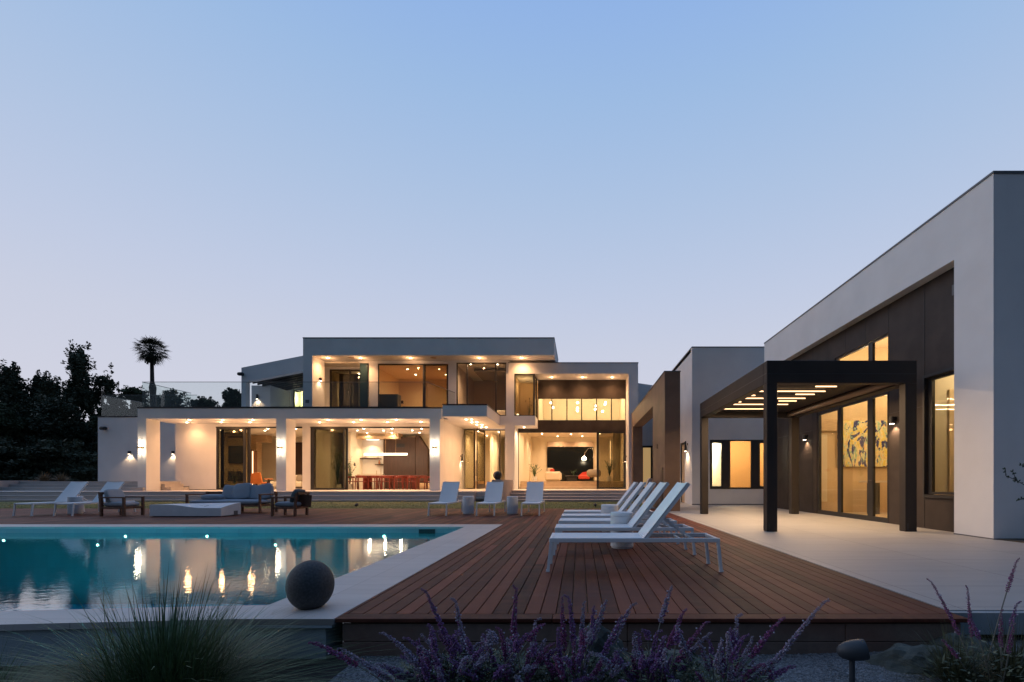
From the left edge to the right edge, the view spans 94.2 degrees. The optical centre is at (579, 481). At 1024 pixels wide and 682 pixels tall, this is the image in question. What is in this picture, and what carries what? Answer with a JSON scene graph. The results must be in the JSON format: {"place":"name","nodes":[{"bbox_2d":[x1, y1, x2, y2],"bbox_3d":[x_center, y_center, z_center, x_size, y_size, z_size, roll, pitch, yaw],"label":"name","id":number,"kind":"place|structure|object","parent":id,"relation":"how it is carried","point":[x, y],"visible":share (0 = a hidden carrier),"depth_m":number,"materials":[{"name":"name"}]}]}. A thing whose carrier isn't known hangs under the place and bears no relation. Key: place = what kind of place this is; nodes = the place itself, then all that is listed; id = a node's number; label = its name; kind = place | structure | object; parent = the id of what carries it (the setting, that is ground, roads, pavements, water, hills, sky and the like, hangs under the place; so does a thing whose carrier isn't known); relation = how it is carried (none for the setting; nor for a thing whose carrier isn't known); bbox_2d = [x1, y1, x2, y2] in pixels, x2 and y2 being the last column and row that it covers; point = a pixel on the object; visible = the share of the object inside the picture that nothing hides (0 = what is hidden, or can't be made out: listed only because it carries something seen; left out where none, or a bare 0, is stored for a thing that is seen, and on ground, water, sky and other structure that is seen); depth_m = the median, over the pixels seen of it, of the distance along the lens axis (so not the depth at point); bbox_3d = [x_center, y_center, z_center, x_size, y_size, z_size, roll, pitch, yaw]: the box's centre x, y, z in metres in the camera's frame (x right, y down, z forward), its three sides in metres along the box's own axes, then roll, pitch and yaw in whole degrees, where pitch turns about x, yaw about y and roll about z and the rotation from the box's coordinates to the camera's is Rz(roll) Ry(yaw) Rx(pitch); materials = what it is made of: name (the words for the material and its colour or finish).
{"place":"outdoors","nodes":[
{"label":"outdoors","id":0,"kind":"place"},
{"bbox_2d":[0,604,269,610],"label":"pool floor","id":1,"kind":"structure","parent":0,"point":[11,607],"depth_m":10.16,"materials":[{"name":"paint"}]},
{"bbox_2d":[0,529,457,641],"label":"pool inner wall","id":2,"kind":"structure","parent":1,"relation":"on","point":[272,570],"depth_m":10.35,"materials":[{"name":"tile"}]},
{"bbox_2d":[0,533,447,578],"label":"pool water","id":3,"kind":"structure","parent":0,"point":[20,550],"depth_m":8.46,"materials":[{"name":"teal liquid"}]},
{"bbox_2d":[0,502,642,508],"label":"lawn","id":4,"kind":"structure","parent":0,"point":[425,504],"depth_m":18.42,"materials":[{"name":"green plant"}]},
{"bbox_2d":[156,489,652,496],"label":"terrace","id":5,"kind":"structure","parent":0,"point":[480,492],"depth_m":23.57,"materials":[{"name":"stone"}]},
{"bbox_2d":[0,481,179,490],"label":"steps","id":6,"kind":"structure","parent":5,"relation":"on","point":[61,486],"depth_m":23.30,"materials":[{"name":"concrete"}]},
{"bbox_2d":[97,337,652,490],"bbox_3d":[-10.960,-3.305,28.895,32.320,8.610,13.210,0,0,0],"label":"modern villa","id":7,"kind":"object","parent":5,"relation":"on","point":[365,395],"visible":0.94,"depth_m":26.50,"materials":[{"name":"white paint"}]},
{"bbox_2d":[216,428,245,489],"bbox_3d":[-18.525,-1.190,25.050,1.550,3.280,0.060,0,0,0],"label":"window","id":8,"kind":"structure","parent":7,"relation":"in","point":[217,429],"depth_m":25.02,"materials":[{"name":"black metal"}]},
{"bbox_2d":[221,428,250,487],"bbox_3d":[-18.360,-1.190,25.150,1.560,3.280,0.060,0,0,0],"label":"door frame","id":9,"kind":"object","parent":7,"relation":"in","point":[248,429],"depth_m":25.12,"materials":[{"name":"black metal"}]},
{"bbox_2d":[251,472,272,484],"bbox_3d":[-18.017,-0.021,26.638,0.872,0.968,0.764,0,0,0],"label":"lounge chair","id":10,"kind":"object","parent":7,"relation":"on","point":[256,478],"visible":0.81,"depth_m":26.33,"materials":[{"name":"fabric"}]},
{"bbox_2d":[311,428,344,489],"bbox_3d":[-13.395,-1.190,25.050,1.790,3.280,0.060,0,0,0],"label":"window","id":11,"kind":"structure","parent":7,"relation":"in","point":[312,429],"depth_m":25.02,"materials":[{"name":"black metal"}]},
{"bbox_2d":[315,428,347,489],"bbox_3d":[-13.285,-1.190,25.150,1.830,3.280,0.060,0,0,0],"label":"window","id":12,"kind":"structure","parent":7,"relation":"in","point":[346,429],"depth_m":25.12,"materials":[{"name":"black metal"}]},
{"bbox_2d":[330,445,342,487],"bbox_3d":[-13.535,-0.797,26.308,0.832,2.494,1.092,0,0,-36],"label":"potted plant","id":13,"kind":"object","parent":7,"relation":"on","point":[337,467],"visible":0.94,"depth_m":26.32,"materials":[{"name":"green plant"}]},
{"bbox_2d":[330,369,350,406],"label":"window","id":14,"kind":"structure","parent":7,"relation":"in","point":[331,370],"depth_m":27.10,"materials":[{"name":"black metal"}]},
{"bbox_2d":[360,364,366,406],"bbox_3d":[-11.860,-5.040,25.885,0.380,2.820,0.030,0,0,0],"label":"folded door","id":15,"kind":"structure","parent":7,"relation":"in","point":[363,367],"depth_m":25.87,"materials":[{"name":"grey glass"}]},
{"bbox_2d":[355,475,423,488],"bbox_3d":[-10.737,0.060,26.950,3.743,0.780,1.000,0,0,0],"label":"dining table","id":16,"kind":"object","parent":7,"relation":"on","point":[413,484],"visible":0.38,"depth_m":26.60,"materials":[{"name":"red wood"}]},
{"bbox_2d":[378,364,424,406],"bbox_3d":[-9.860,-5.060,26.050,2.561,2.860,0.060,0,0,0],"label":"window","id":17,"kind":"structure","parent":7,"relation":"in","point":[378,364],"depth_m":26.02,"materials":[{"name":"black metal"}]},
{"bbox_2d":[464,429,474,488],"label":"window","id":18,"kind":"structure","parent":7,"relation":"in","point":[464,429],"depth_m":27.70,"materials":[{"name":"brown metal"}]},
{"bbox_2d":[476,428,484,488],"bbox_3d":[-5.779,-1.290,27.600,0.061,3.460,1.417,0,0,8],"label":"pivot door","id":19,"kind":"structure","parent":7,"relation":"in","point":[478,486],"depth_m":26.95,"materials":[{"name":"brown metal"}]},
{"bbox_2d":[456,363,505,415],"bbox_3d":[-5.425,-5.080,26.050,2.750,2.940,0.060,0,0,0],"label":"window","id":20,"kind":"structure","parent":7,"relation":"in","point":[456,363],"depth_m":26.02,"materials":[{"name":"black metal"}]},
{"bbox_2d":[514,374,534,415],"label":"window","id":21,"kind":"structure","parent":7,"relation":"in","point":[514,374],"depth_m":25.92,"materials":[{"name":"black metal"}]},
{"bbox_2d":[545,468,561,480],"bbox_3d":[-1.780,-0.465,31.950,1.096,0.890,0.900,0,0,0],"label":"sofa","id":22,"kind":"object","parent":7,"relation":"on","point":[551,474],"visible":1,"depth_m":31.52,"materials":[{"name":"beige fabric"}]},
{"bbox_2d":[518,432,596,488],"bbox_3d":[-1.291,-1.220,27.530,4.577,3.340,0.060,0,0,0],"label":"window frame","id":23,"kind":"structure","parent":7,"relation":"in","point":[518,432],"depth_m":27.50,"materials":[{"name":"black metal"}]},
{"bbox_2d":[547,447,592,480],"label":"night window","id":24,"kind":"structure","parent":7,"relation":"in","point":[565,460],"depth_m":34.90,"materials":[{"name":"black glass"}]},
{"bbox_2d":[538,398,625,420],"bbox_3d":[0.130,-4.199,27.530,5.140,1.317,0.060,0,0,0],"label":"window","id":25,"kind":"structure","parent":7,"relation":"in","point":[538,398],"depth_m":27.50,"materials":[{"name":"glass"}]},
{"bbox_2d":[597,432,625,488],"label":"window","id":26,"kind":"structure","parent":7,"relation":"in","point":[624,433],"depth_m":27.52,"materials":[{"name":"glass"}]},
{"bbox_2d":[643,446,652,488],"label":"window","id":27,"kind":"structure","parent":7,"relation":"in","point":[647,450],"depth_m":29.15,"materials":[{"name":"black glass"}]},
{"bbox_2d":[0,497,1023,681],"bbox_3d":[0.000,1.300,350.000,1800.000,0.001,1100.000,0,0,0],"label":"ground","id":28,"kind":"structure","parent":0,"point":[329,659],"depth_m":3.25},
{"bbox_2d":[0,436,26,479],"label":"leafy tree","id":29,"kind":"object","parent":28,"relation":"on","point":[5,469],"visible":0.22,"depth_m":58.95,"materials":[{"name":"green plant"}]},
{"bbox_2d":[0,359,35,410],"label":"leafy tree","id":30,"kind":"object","parent":28,"relation":"on","point":[11,390],"visible":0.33,"depth_m":113.38,"materials":[{"name":"green plant"}]},
{"bbox_2d":[8,369,63,405],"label":"leafy tree","id":31,"kind":"object","parent":28,"relation":"on","point":[43,385],"visible":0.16,"depth_m":116.58,"materials":[{"name":"green plant"}]},
{"bbox_2d":[4,394,88,450],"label":"leafy tree","id":32,"kind":"object","parent":28,"relation":"on","point":[52,423],"visible":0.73,"depth_m":101.82,"materials":[{"name":"green plant"}]},
{"bbox_2d":[0,622,96,681],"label":"ornamental grass","id":33,"kind":"object","parent":28,"relation":"on","point":[3,674],"depth_m":2.72,"materials":[{"name":"green plant"}]},
{"bbox_2d":[0,437,97,480],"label":"leafy tree","id":34,"kind":"object","parent":28,"relation":"on","point":[74,461],"visible":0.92,"depth_m":59.00,"materials":[{"name":"green plant"}]},
{"bbox_2d":[59,339,107,470],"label":"leafy tree","id":35,"kind":"object","parent":28,"relation":"on","point":[82,392],"visible":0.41,"depth_m":111.19,"materials":[{"name":"green plant"}]},
{"bbox_2d":[77,416,97,480],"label":"leafy tree","id":36,"kind":"object","parent":28,"relation":"on","point":[88,434],"visible":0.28,"depth_m":104.88,"materials":[{"name":"green plant"}]},
{"bbox_2d":[89,362,119,420],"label":"leafy tree","id":37,"kind":"object","parent":28,"relation":"on","point":[107,384],"visible":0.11,"depth_m":113.28,"materials":[{"name":"green plant"}]},
{"bbox_2d":[85,393,137,432],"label":"leafy tree","id":38,"kind":"object","parent":28,"relation":"on","point":[112,408],"visible":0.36,"depth_m":98.67,"materials":[{"name":"green plant"}]},
{"bbox_2d":[119,385,149,414],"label":"leafy tree","id":39,"kind":"object","parent":28,"relation":"on","point":[135,394],"visible":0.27,"depth_m":103.62,"materials":[{"name":"green plant"}]},
{"bbox_2d":[130,335,169,406],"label":"palm tree","id":40,"kind":"object","parent":28,"relation":"on","point":[151,356],"visible":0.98,"depth_m":49.76,"materials":[{"name":"green plant"}]},
{"bbox_2d":[0,623,342,665],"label":"pool outer wall","id":41,"kind":"structure","parent":28,"relation":"on","point":[314,631],"depth_m":3.37,"materials":[{"name":"grey concrete"}]},
{"bbox_2d":[0,524,502,630],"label":"pool coping","id":42,"kind":"object","parent":41,"relation":"on","point":[353,589],"visible":0.74,"depth_m":4.39,"materials":[{"name":"stone"}]},
{"bbox_2d":[285,560,334,609],"bbox_3d":[-2.137,0.813,3.740,0.342,0.373,0.342,0,0,0],"label":"stone ball","id":43,"kind":"object","parent":42,"relation":"on","point":[310,584],"visible":1,"depth_m":3.63,"materials":[{"name":"grey stone"}]},
{"bbox_2d":[146,388,201,406],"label":"leafy tree","id":44,"kind":"object","parent":28,"relation":"on","point":[169,398],"visible":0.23,"depth_m":110.80,"materials":[{"name":"green plant"}]},
{"bbox_2d":[186,396,218,406],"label":"leafy tree","id":45,"kind":"object","parent":28,"relation":"on","point":[202,401],"visible":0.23,"depth_m":113.90,"materials":[{"name":"green plant"}]},
{"bbox_2d":[0,556,404,681],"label":"ornamental grass","id":46,"kind":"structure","parent":28,"relation":"on","point":[177,652],"depth_m":2.73,"materials":[{"name":"green plant"}]},
{"bbox_2d":[216,387,240,406],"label":"leafy tree","id":47,"kind":"object","parent":28,"relation":"on","point":[231,397],"visible":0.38,"depth_m":98.16,"materials":[{"name":"green plant"}]},
{"bbox_2d":[0,491,475,501],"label":"terrace steps","id":48,"kind":"structure","parent":28,"relation":"on","point":[317,496],"depth_m":21.21,"materials":[{"name":"stone"}]},
{"bbox_2d":[308,623,498,681],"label":"sage plant","id":49,"kind":"object","parent":28,"relation":"on","point":[428,672],"visible":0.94,"depth_m":2.63,"materials":[{"name":"purple plant"}]},
{"bbox_2d":[375,588,545,681],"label":"sage plant","id":50,"kind":"object","parent":28,"relation":"on","point":[464,649],"visible":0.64,"depth_m":2.68,"materials":[{"name":"purple plant"}]},
{"bbox_2d":[492,480,512,501],"bbox_3d":[-3.625,0.465,22.375,0.428,1.070,3.650,0,0,0],"label":"planter","id":51,"kind":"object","parent":28,"relation":"on","point":[507,487],"depth_m":21.98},
{"bbox_2d":[510,490,632,501],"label":"entrance steps","id":52,"kind":"structure","parent":28,"relation":"on","point":[582,495],"depth_m":23.08,"materials":[{"name":"concrete"}]},
{"bbox_2d":[540,532,771,640],"bbox_3d":[-10.610,1.275,10.400,26.780,0.450,13.800,0,0,0],"label":"deck base","id":53,"kind":"object","parent":28,"relation":"on","point":[585,579],"depth_m":4.70,"materials":[{"name":"wood"}]},
{"bbox_2d":[0,508,967,622],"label":"wooden deck","id":54,"kind":"structure","parent":53,"relation":"on","point":[478,578],"depth_m":4.80,"materials":[{"name":"brown wood"}]},
{"bbox_2d":[12,482,98,515],"bbox_3d":[-15.981,0.505,14.473,0.559,0.993,1.956,0,0,0],"label":"sun lounger","id":55,"kind":"object","parent":54,"relation":"on","point":[74,488],"visible":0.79,"depth_m":14.76,"materials":[{"name":"white"}]},
{"bbox_2d":[67,496,83,513],"bbox_3d":[-15.436,0.733,14.420,0.344,0.535,0.344,0,0,0],"label":"side table","id":56,"kind":"object","parent":54,"relation":"on","point":[78,509],"visible":0.95,"depth_m":14.32,"materials":[{"name":"white concrete"}]},
{"bbox_2d":[53,482,135,515],"bbox_3d":[-14.818,0.505,14.471,0.559,0.993,1.956,0,0,0],"label":"sun lounger","id":57,"kind":"object","parent":54,"relation":"on","point":[113,485],"visible":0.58,"depth_m":14.62,"materials":[{"name":"white"}]},
{"bbox_2d":[98,489,144,515],"bbox_3d":[-13.394,0.612,13.770,0.770,0.777,0.650,0,0,0],"label":"armchair","id":58,"kind":"object","parent":54,"relation":"on","point":[115,498],"visible":1,"depth_m":13.57,"materials":[{"name":"grey fabric"}]},
{"bbox_2d":[150,502,240,516],"bbox_3d":[-11.064,0.815,13.610,2.012,0.369,0.780,0,0,0],"label":"sun lounger","id":59,"kind":"object","parent":54,"relation":"on","point":[198,510],"visible":1,"depth_m":13.22,"materials":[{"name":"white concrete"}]},
{"bbox_2d":[185,483,277,512],"bbox_3d":[-11.175,0.526,15.180,2.360,0.947,0.880,0,0,0],"label":"outdoor sofa","id":60,"kind":"object","parent":54,"relation":"on","point":[250,495],"visible":0.93,"depth_m":15.30,"materials":[{"name":"grey fabric"}]},
{"bbox_2d":[271,489,311,515],"bbox_3d":[-8.320,0.612,13.770,0.994,0.777,0.650,0,0,0],"label":"armchair","id":61,"kind":"object","parent":54,"relation":"on","point":[300,499],"visible":1,"depth_m":13.55,"materials":[{"name":"grey wood"}]},
{"bbox_2d":[427,482,462,515],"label":"sun lounger","id":62,"kind":"object","parent":54,"relation":"on","point":[449,493],"visible":1,"depth_m":14.90,"materials":[{"name":"white"}]},
{"bbox_2d":[463,496,473,513],"bbox_3d":[-3.404,0.733,14.420,0.344,0.535,0.344,0,0,0],"label":"side table","id":63,"kind":"object","parent":54,"relation":"on","point":[468,504],"visible":0.99,"depth_m":14.27,"materials":[{"name":"white concrete"}]},
{"bbox_2d":[476,482,505,515],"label":"sun lounger","id":64,"kind":"object","parent":54,"relation":"on","point":[493,492],"visible":1,"depth_m":14.91,"materials":[{"name":"white"}]},
{"bbox_2d":[507,496,517,513],"bbox_3d":[-2.056,0.733,14.420,0.344,0.535,0.344,0,0,0],"label":"side table","id":65,"kind":"object","parent":54,"relation":"on","point":[512,504],"visible":1,"depth_m":14.27,"materials":[{"name":"white concrete"}]},
{"bbox_2d":[521,482,544,515],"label":"sun lounger","id":66,"kind":"object","parent":54,"relation":"on","point":[534,492],"visible":1,"depth_m":14.91,"materials":[{"name":"white"}]},
{"bbox_2d":[563,482,653,513],"bbox_3d":[0.609,0.505,10.070,1.956,0.993,0.559,0,0,0],"label":"sun lounger","id":67,"kind":"object","parent":54,"relation":"on","point":[627,493],"visible":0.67,"depth_m":9.80,"materials":[{"name":"white"}]},
{"bbox_2d":[601,504,617,531],"bbox_3d":[0.600,0.733,9.400,0.344,0.535,0.344,0,0,0],"label":"side table","id":68,"kind":"object","parent":54,"relation":"on","point":[607,508],"visible":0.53,"depth_m":9.26,"materials":[{"name":"white concrete"}]},
{"bbox_2d":[561,482,665,532],"bbox_3d":[0.606,0.505,8.882,1.956,0.993,0.559,0,0,0],"label":"sun lounger","id":69,"kind":"object","parent":54,"relation":"on","point":[632,496],"visible":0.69,"depth_m":8.76,"materials":[{"name":"white"}]},
{"bbox_2d":[557,482,678,543],"bbox_3d":[0.610,0.505,7.767,1.956,0.993,0.559,0,0,1],"label":"sun lounger","id":70,"kind":"object","parent":54,"relation":"on","point":[641,497],"visible":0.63,"depth_m":7.64,"materials":[{"name":"white"}]},
{"bbox_2d":[611,511,632,548],"bbox_3d":[0.640,0.733,7.120,0.344,0.535,0.344,0,0,0],"label":"side table","id":71,"kind":"object","parent":54,"relation":"on","point":[621,517],"visible":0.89,"depth_m":6.97,"materials":[{"name":"white concrete"}]},
{"bbox_2d":[553,482,696,554],"bbox_3d":[0.605,0.505,6.655,1.956,0.993,0.559,0,0,-1],"label":"sun lounger","id":72,"kind":"object","parent":54,"relation":"on","point":[633,524],"visible":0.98,"depth_m":6.40,"materials":[{"name":"white"}]},
{"bbox_2d":[546,482,723,571],"bbox_3d":[0.608,0.505,5.465,1.956,0.993,0.559,0,0,0],"label":"sun lounger","id":73,"kind":"object","parent":54,"relation":"on","point":[660,513],"visible":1,"depth_m":5.25,"materials":[{"name":"white"}]},
{"bbox_2d":[343,623,960,658],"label":"deck fascia","id":74,"kind":"structure","parent":53,"relation":"attached to","point":[814,638],"depth_m":3.46,"materials":[{"name":"brown wood"}]},
{"bbox_2d":[914,609,1023,681],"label":"ornamental grass","id":75,"kind":"object","parent":28,"relation":"on","point":[1011,661],"depth_m":2.87,"materials":[{"name":"plant"}]},
{"bbox_2d":[0,0,1023,421],"label":"sky","id":76,"kind":"structure","parent":0,"point":[229,184],"materials":[{"name":"blue"}]},
{"bbox_2d":[329,637,1023,681],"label":"gravel path","id":77,"kind":"structure","parent":0,"point":[353,676],"depth_m":3.17,"materials":[{"name":"grey gravel"}]},
{"bbox_2d":[447,585,596,681],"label":"sage plant","id":78,"kind":"object","parent":77,"relation":"on","point":[531,654],"visible":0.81,"depth_m":2.63,"materials":[{"name":"purple plant"}]},
{"bbox_2d":[512,594,637,681],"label":"sage plant","id":79,"kind":"object","parent":77,"relation":"on","point":[576,667],"visible":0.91,"depth_m":2.65,"materials":[{"name":"purple plant"}]},
{"bbox_2d":[565,622,642,681],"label":"rock","id":80,"kind":"object","parent":77,"relation":"on","point":[600,640],"visible":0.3,"depth_m":2.97,"materials":[{"name":"grey stone"}]},
{"bbox_2d":[591,585,714,681],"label":"sage plant","id":81,"kind":"object","parent":77,"relation":"on","point":[647,669],"visible":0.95,"depth_m":2.66,"materials":[{"name":"purple plant"}]},
{"bbox_2d":[637,648,698,681],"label":"rock","id":82,"kind":"object","parent":77,"relation":"on","point":[671,651],"visible":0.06,"depth_m":3.07,"materials":[{"name":"stone"}]},
{"bbox_2d":[646,598,829,681],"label":"sage plant","id":83,"kind":"object","parent":77,"relation":"on","point":[730,654],"visible":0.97,"depth_m":2.61,"materials":[{"name":"purple plant"}]},
{"bbox_2d":[836,639,869,681],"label":"garden spotlight","id":84,"kind":"object","parent":77,"relation":"on","point":[852,651],"visible":1,"depth_m":2.92,"materials":[{"name":"grey metal"}]},
{"bbox_2d":[865,643,950,675],"bbox_3d":[2.267,1.294,3.192,0.632,0.362,0.451,0,0,0],"label":"rock","id":85,"kind":"object","parent":77,"relation":"on","point":[897,650],"visible":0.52,"depth_m":3.14,"materials":[{"name":"grey stone"}]},
{"bbox_2d":[857,618,1021,681],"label":"ornamental grass","id":86,"kind":"object","parent":77,"relation":"on","point":[955,668],"depth_m":2.94,"materials":[{"name":"plant"}]},
{"bbox_2d":[927,633,991,658],"bbox_3d":[2.734,1.231,3.403,0.434,0.284,0.303,0,0,0],"label":"rock","id":87,"kind":"object","parent":77,"relation":"on","point":[953,635],"visible":0.2,"depth_m":3.35,"materials":[{"name":"stone"}]},
{"bbox_2d":[920,557,1023,681],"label":"sage plant","id":88,"kind":"object","parent":77,"relation":"on","point":[973,627],"visible":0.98,"depth_m":2.87,"materials":[{"name":"purple plant"}]},
{"bbox_2d":[642,502,1023,610],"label":"stone paving","id":89,"kind":"structure","parent":0,"point":[893,558],"depth_m":6.62,"materials":[{"name":"stone"}]},
{"bbox_2d":[631,371,680,510],"bbox_3d":[3.120,-1.355,20.910,0.560,4.710,10.200,0,0,0],"label":"bronze portal","id":90,"kind":"object","parent":89,"relation":"on","point":[659,403],"visible":0.81,"depth_m":16.30,"materials":[{"name":"brown metal"}]},
{"bbox_2d":[672,346,763,504],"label":"bathroom wing","id":91,"kind":"structure","parent":89,"relation":"on","point":[735,461],"depth_m":20.10,"materials":[{"name":"white paint"}]},
{"bbox_2d":[681,442,684,501],"bbox_3d":[4.865,-0.410,21.975,0.070,2.780,0.950,0,0,0],"label":"door","id":92,"kind":"structure","parent":91,"relation":"in","point":[682,444],"depth_m":22.07,"materials":[{"name":"black metal"}]},
{"bbox_2d":[710,440,725,488],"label":"window","id":93,"kind":"structure","parent":91,"relation":"in","point":[723,442],"depth_m":20.09,"materials":[{"name":"glass"}]},
{"bbox_2d":[726,440,755,488],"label":"window","id":94,"kind":"structure","parent":91,"relation":"in","point":[752,442],"depth_m":20.09,"materials":[{"name":"glass"}]},
{"bbox_2d":[756,440,762,488],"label":"window","id":95,"kind":"structure","parent":91,"relation":"in","point":[758,442],"depth_m":20.09,"materials":[{"name":"black metal"}]},
{"bbox_2d":[700,360,916,531],"bbox_3d":[5.209,-0.700,11.953,2.982,3.400,5.214,0,0,0],"label":"pergola","id":96,"kind":"object","parent":89,"relation":"on","point":[769,392],"visible":1,"depth_m":9.43,"materials":[{"name":"metal"}]},
{"bbox_2d":[764,171,1023,539],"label":"gallery wing","id":97,"kind":"structure","parent":89,"relation":"on","point":[938,297],"depth_m":9.70,"materials":[{"name":"white paint"}]},
{"bbox_2d":[817,406,839,516],"bbox_3d":[7.405,-0.570,13.980,0.070,3.140,1.240,0,0,0],"label":"window","id":98,"kind":"structure","parent":97,"relation":"in","point":[819,511],"depth_m":14.50,"materials":[{"name":"clear glass"}]},
{"bbox_2d":[840,397,868,519],"bbox_3d":[7.405,-0.570,12.675,0.070,3.140,1.350,0,0,0],"label":"window","id":99,"kind":"structure","parent":97,"relation":"in","point":[848,515],"depth_m":12.87,"materials":[{"name":"black metal"}]},
{"bbox_2d":[836,420,886,466],"bbox_3d":[9.315,-1.210,15.145,2.110,1.520,0.090,0,0,0],"label":"painting","id":100,"kind":"object","parent":97,"relation":"attached to","point":[854,443],"visible":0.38,"depth_m":15.10,"materials":[{"name":"multicoloured paint"}]},
{"bbox_2d":[859,481,886,513],"bbox_3d":[9.525,0.487,14.400,1.750,1.014,0.400,0,0,0],"label":"console table","id":101,"kind":"object","parent":97,"relation":"on","point":[877,497],"visible":0.29,"depth_m":14.23,"materials":[{"name":"beige wood"}]},
{"bbox_2d":[868,392,887,522],"bbox_3d":[7.355,-0.570,11.605,0.150,3.140,0.770,0,0,0],"label":"glass door","id":102,"kind":"structure","parent":97,"relation":"in","point":[872,517],"depth_m":11.84,"materials":[{"name":"black metal"}]},
{"bbox_2d":[870,334,887,359],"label":"window","id":103,"kind":"structure","parent":97,"relation":"in","point":[872,344],"depth_m":11.87,"materials":[{"name":"black metal"}]},
{"bbox_2d":[928,371,953,494],"bbox_3d":[7.415,-0.950,9.260,0.070,2.440,1.420,0,0,0],"label":"window","id":104,"kind":"structure","parent":97,"relation":"in","point":[931,381],"depth_m":9.87,"materials":[{"name":"clear glass"}]},
{"bbox_2d":[948,389,953,491],"bbox_3d":[8.400,-0.505,10.274,0.700,2.990,0.049,0,0,0],"label":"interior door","id":105,"kind":"structure","parent":97,"relation":"in","point":[951,391],"depth_m":10.25,"materials":[{"name":"beige wood"}]},
{"bbox_2d":[651,507,1023,634],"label":"paving base","id":106,"kind":"object","parent":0,"point":[980,619],"visible":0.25,"depth_m":3.60,"materials":[{"name":"grey concrete"}]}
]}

